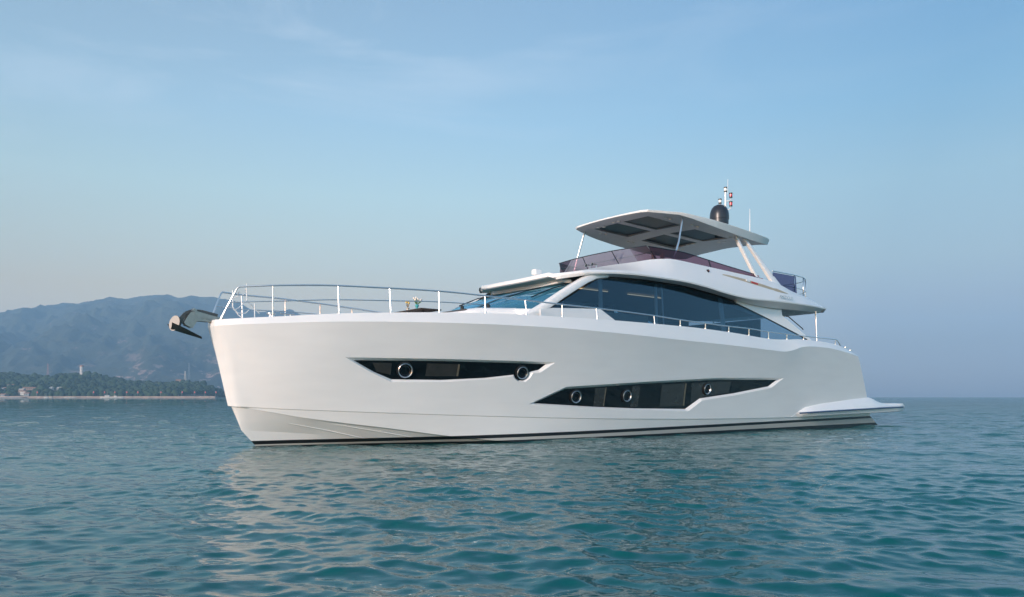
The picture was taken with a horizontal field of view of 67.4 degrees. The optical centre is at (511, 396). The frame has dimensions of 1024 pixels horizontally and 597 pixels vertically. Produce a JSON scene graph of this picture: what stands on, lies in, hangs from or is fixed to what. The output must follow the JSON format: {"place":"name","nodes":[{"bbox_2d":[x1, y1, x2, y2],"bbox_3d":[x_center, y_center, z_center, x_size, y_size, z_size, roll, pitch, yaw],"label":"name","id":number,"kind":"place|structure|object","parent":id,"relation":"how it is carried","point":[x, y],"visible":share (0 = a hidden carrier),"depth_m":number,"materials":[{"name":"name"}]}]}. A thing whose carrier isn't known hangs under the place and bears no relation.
{"place":"outdoors","nodes":[
{"label":"outdoors","id":0,"kind":"place"},
{"bbox_2d":[16,389,224,397],"bbox_3d":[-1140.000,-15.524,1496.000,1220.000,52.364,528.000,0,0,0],"label":"shore hill","id":1,"kind":"structure","parent":0,"point":[183,395],"depth_m":1294.43,"materials":[{"name":"soil"}]},
{"bbox_2d":[22,387,35,389],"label":"village house","id":2,"kind":"structure","parent":1,"relation":"on","point":[29,388],"depth_m":1291.04,"materials":[{"name":"ceramic"}]},
{"bbox_2d":[79,365,83,374],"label":"lookout tower","id":3,"kind":"structure","parent":1,"relation":"on","point":[81,367],"depth_m":1496.94,"materials":[{"name":"concrete"}]},
{"bbox_2d":[0,396,214,397],"bbox_3d":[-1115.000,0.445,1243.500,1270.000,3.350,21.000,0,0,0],"label":"sea wall","id":4,"kind":"structure","parent":1,"relation":"on","point":[117,396],"depth_m":1236.75,"materials":[{"name":"stone"}]},
{"bbox_2d":[0,371,225,397],"bbox_3d":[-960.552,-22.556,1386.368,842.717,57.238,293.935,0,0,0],"label":"forest","id":5,"kind":"object","parent":1,"relation":"on","point":[86,383],"visible":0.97,"depth_m":1338.92,"materials":[{"name":"green plant"}]},
{"bbox_2d":[0,294,299,390],"bbox_3d":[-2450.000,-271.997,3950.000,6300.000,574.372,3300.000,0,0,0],"label":"mountains","id":6,"kind":"structure","parent":0,"point":[134,338],"depth_m":3162.42,"materials":[{"name":"stone"}]},
{"bbox_2d":[0,397,1023,596],"bbox_3d":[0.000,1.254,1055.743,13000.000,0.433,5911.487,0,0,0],"label":"sea","id":7,"kind":"structure","parent":0,"point":[207,497],"depth_m":7.72,"materials":[{"name":"teal liquid"}]},
{"bbox_2d":[100,395,123,397],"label":"moored boat","id":8,"kind":"object","parent":7,"relation":"on","point":[107,396],"visible":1,"depth_m":1188.54,"materials":[{"name":"paint"}]},
{"bbox_2d":[168,184,903,446],"bbox_3d":[3.450,-2.790,24.799,27.370,9.620,6.220,0,0,-38],"label":"motor yacht","id":9,"kind":"object","parent":7,"relation":"on","point":[656,326],"visible":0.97,"depth_m":20.31,"materials":[{"name":"paint"}]},
{"bbox_2d":[413,297,421,307],"bbox_3d":[-2.449,-2.429,20.039,0.232,0.357,0.236,0,0,-45],"label":"flower vase","id":10,"kind":"object","parent":9,"relation":"on","point":[416,303],"visible":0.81,"depth_m":20.02,"materials":[{"name":"teal glass"}]},
{"bbox_2d":[354,360,544,379],"bbox_3d":[-1.343,-0.625,18.329,4.913,0.443,0.191,0,0,-26],"label":"hull window","id":11,"kind":"structure","parent":9,"relation":"in","point":[408,370],"depth_m":18.18,"materials":[{"name":"black glass"}]},
{"bbox_2d":[535,380,775,408],"bbox_3d":[4.723,-0.107,22.346,10.151,0.922,0.272,0,0,-36],"label":"hull window","id":12,"kind":"structure","parent":9,"relation":"in","point":[667,395],"depth_m":21.76,"materials":[{"name":"black glass"}]},
{"bbox_2d":[552,277,806,339],"bbox_3d":[5.745,-2.635,23.818,12.160,1.550,0.250,0,0,-38],"label":"saloon window","id":13,"kind":"structure","parent":9,"relation":"in","point":[616,293],"depth_m":22.95,"materials":[{"name":"black glass"}]},
{"bbox_2d":[0,0,1023,396],"label":"sky","id":14,"kind":"structure","parent":0,"point":[176,148],"materials":[{"name":"blue"}]}
]}

